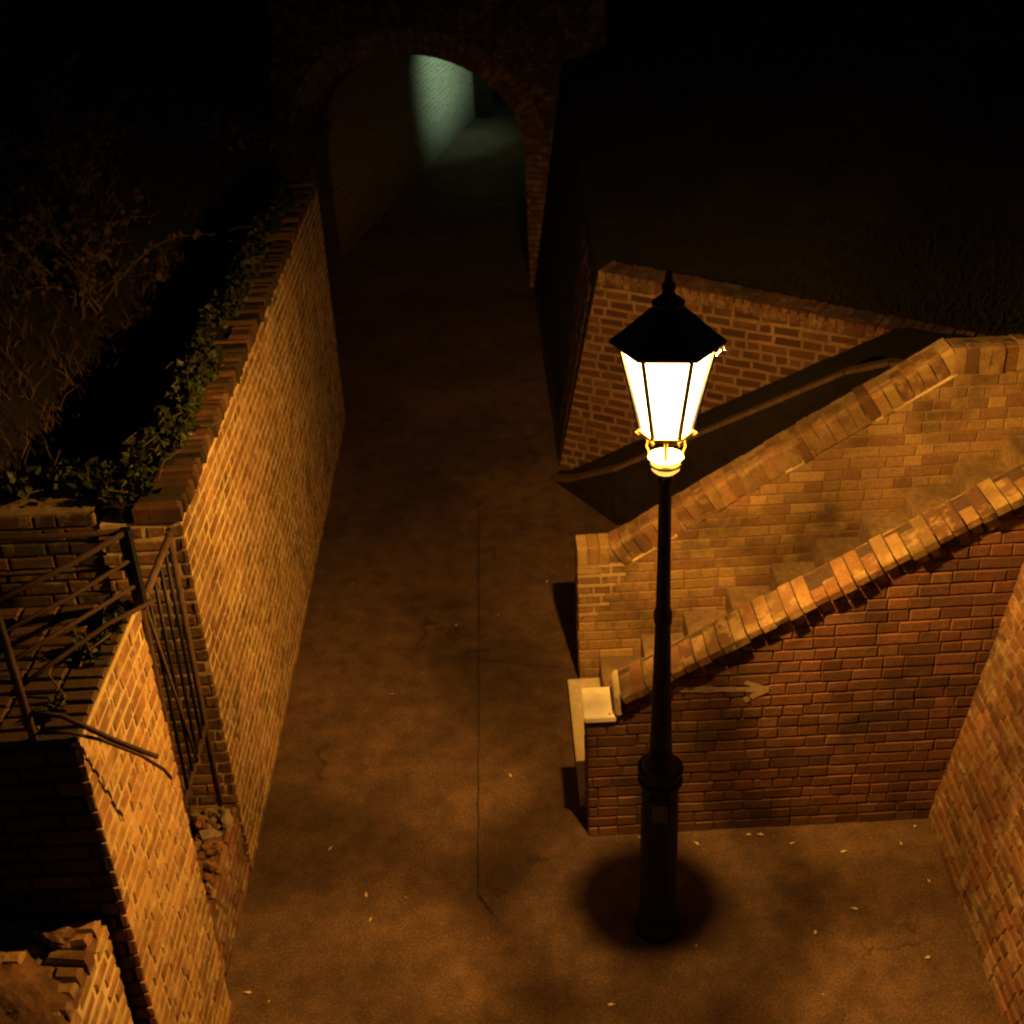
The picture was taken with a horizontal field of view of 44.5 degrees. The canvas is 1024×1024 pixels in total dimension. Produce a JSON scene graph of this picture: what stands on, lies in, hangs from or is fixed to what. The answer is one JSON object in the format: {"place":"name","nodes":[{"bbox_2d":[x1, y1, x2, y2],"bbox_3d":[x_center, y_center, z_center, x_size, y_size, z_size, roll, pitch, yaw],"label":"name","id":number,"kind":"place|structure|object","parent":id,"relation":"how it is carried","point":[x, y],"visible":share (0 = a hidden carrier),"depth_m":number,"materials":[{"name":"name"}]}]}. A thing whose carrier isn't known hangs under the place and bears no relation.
{"place":"outdoors","nodes":[
{"label":"outdoors","id":0,"kind":"place"},
{"bbox_2d":[0,0,275,483],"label":"bank","id":1,"kind":"structure","parent":0,"point":[170,64],"depth_m":11.26,"materials":[{"name":"soil"}]},
{"bbox_2d":[0,53,149,194],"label":"shrub","id":2,"kind":"object","parent":1,"relation":"on","point":[55,153],"visible":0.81,"depth_m":9.99,"materials":[{"name":"brown plant"}]},
{"bbox_2d":[0,172,214,318],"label":"shrub","id":3,"kind":"object","parent":1,"relation":"on","point":[81,281],"visible":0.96,"depth_m":8.61,"materials":[{"name":"brown plant"}]},
{"bbox_2d":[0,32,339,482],"bbox_3d":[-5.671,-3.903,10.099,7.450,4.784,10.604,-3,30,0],"label":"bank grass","id":4,"kind":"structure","parent":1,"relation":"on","point":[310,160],"depth_m":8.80,"materials":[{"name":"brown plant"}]},
{"bbox_2d":[193,106,277,159],"bbox_3d":[-2.843,-3.644,12.340,1.083,0.764,1.210,-3,30,0],"label":"shrub","id":5,"kind":"object","parent":1,"relation":"on","point":[235,129],"visible":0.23,"depth_m":12.16,"materials":[{"name":"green plant"}]},
{"bbox_2d":[226,94,1004,1023],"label":"ground","id":6,"kind":"structure","parent":0,"point":[446,406],"depth_m":7.71,"materials":[{"name":"concrete"}]},
{"bbox_2d":[0,484,115,608],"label":"brick wall","id":7,"kind":"structure","parent":6,"relation":"on","point":[60,511],"depth_m":6.16,"materials":[{"name":"brown brick"}]},
{"bbox_2d":[0,447,120,507],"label":"ivy","id":8,"kind":"object","parent":7,"relation":"on","point":[76,477],"visible":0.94,"depth_m":6.12,"materials":[{"name":"green plant"}]},
{"bbox_2d":[0,917,133,1023],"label":"ruined wall","id":9,"kind":"structure","parent":6,"relation":"on","point":[52,971],"depth_m":4.60,"materials":[{"name":"brick"}]},
{"bbox_2d":[0,602,232,1023],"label":"brick wall","id":10,"kind":"structure","parent":6,"relation":"on","point":[93,829],"depth_m":4.84,"materials":[{"name":"brick"}]},
{"bbox_2d":[32,597,130,712],"bbox_3d":[-1.687,0.541,4.809,0.253,0.176,0.764,2,30,8],"label":"ivy","id":11,"kind":"object","parent":10,"relation":"on","point":[59,703],"visible":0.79,"depth_m":4.84,"materials":[{"name":"green plant"}]},
{"bbox_2d":[0,526,172,779],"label":"railing","id":12,"kind":"object","parent":10,"relation":"on","point":[130,565],"visible":1,"depth_m":4.55,"materials":[{"name":"black metal"}]},
{"bbox_2d":[141,531,222,871],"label":"iron gate","id":13,"kind":"structure","parent":10,"relation":"attached to","point":[148,618],"depth_m":5.93,"materials":[{"name":"black metal"}]},
{"bbox_2d":[90,177,345,869],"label":"brick wall","id":14,"kind":"structure","parent":6,"relation":"on","point":[236,503],"depth_m":7.73,"materials":[{"name":"brick"}]},
{"bbox_2d":[95,337,247,517],"bbox_3d":[-1.821,-0.473,6.871,0.453,0.360,1.914,1,30,7],"label":"ivy","id":15,"kind":"object","parent":14,"relation":"on","point":[197,370],"visible":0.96,"depth_m":6.59,"materials":[{"name":"green plant"}]},
{"bbox_2d":[183,182,301,355],"bbox_3d":[-1.957,-1.800,9.254,0.468,0.347,3.878,-3,30,0],"label":"ivy","id":16,"kind":"object","parent":14,"relation":"on","point":[247,259],"visible":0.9,"depth_m":9.02,"materials":[{"name":"green plant"}]},
{"bbox_2d":[187,791,249,985],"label":"ruined wall","id":17,"kind":"structure","parent":6,"relation":"on","point":[224,869],"depth_m":6.71,"materials":[{"name":"brick"}]},
{"bbox_2d":[266,0,614,286],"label":"tunnel","id":18,"kind":"structure","parent":6,"relation":"on","point":[407,91],"depth_m":15.06,"materials":[{"name":"brick"}]},
{"bbox_2d":[477,501,562,914],"bbox_3d":[0.052,1.043,8.859,0.608,0.001,4.644,-3,30,0],"label":"path joint","id":19,"kind":"object","parent":6,"relation":"on","point":[485,904],"visible":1,"depth_m":8.34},
{"bbox_2d":[534,58,633,465],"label":"brick wall","id":20,"kind":"structure","parent":6,"relation":"on","point":[583,238],"depth_m":12.13,"materials":[{"name":"brick"}]},
{"bbox_2d":[609,269,726,944],"bbox_3d":[0.699,0.638,5.818,0.471,3.665,0.441,-3,30,0],"label":"street lamp","id":21,"kind":"object","parent":6,"relation":"on","point":[668,327],"visible":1,"depth_m":5.62,"materials":[{"name":"black metal"}]},
{"bbox_2d":[648,799,669,893],"bbox_3d":[0.742,1.696,6.317,0.104,0.630,0.024,1,30,7],"label":"door","id":22,"kind":"structure","parent":21,"relation":"in","point":[659,811],"depth_m":6.30,"materials":[{"name":"black metal"}]},
{"bbox_2d":[548,328,969,525],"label":"ramp","id":23,"kind":"structure","parent":6,"relation":"on","point":[613,490],"depth_m":9.56,"materials":[{"name":"concrete"}]},
{"bbox_2d":[559,260,992,469],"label":"brick wall","id":24,"kind":"structure","parent":6,"relation":"on","point":[769,337],"depth_m":10.05,"materials":[{"name":"brown brick"}]},
{"bbox_2d":[575,334,1023,678],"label":"brick wall","id":25,"kind":"structure","parent":6,"relation":"on","point":[930,415],"depth_m":7.86,"materials":[{"name":"brown brick"}]},
{"bbox_2d":[581,462,1023,835],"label":"brick wall","id":26,"kind":"structure","parent":6,"relation":"on","point":[843,688],"depth_m":6.84,"materials":[{"name":"brown brick"}]},
{"bbox_2d":[568,433,1023,805],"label":"stairs","id":27,"kind":"structure","parent":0,"point":[967,475],"depth_m":7.92,"materials":[{"name":"stone"}]},
{"bbox_2d":[577,0,1023,335],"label":"bank","id":28,"kind":"structure","parent":0,"point":[671,79],"depth_m":11.14,"materials":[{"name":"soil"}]},
{"bbox_2d":[927,563,1023,1023],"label":"brick wall","id":29,"kind":"structure","parent":0,"point":[975,819],"depth_m":6.49,"materials":[{"name":"brown brick"}]}
]}

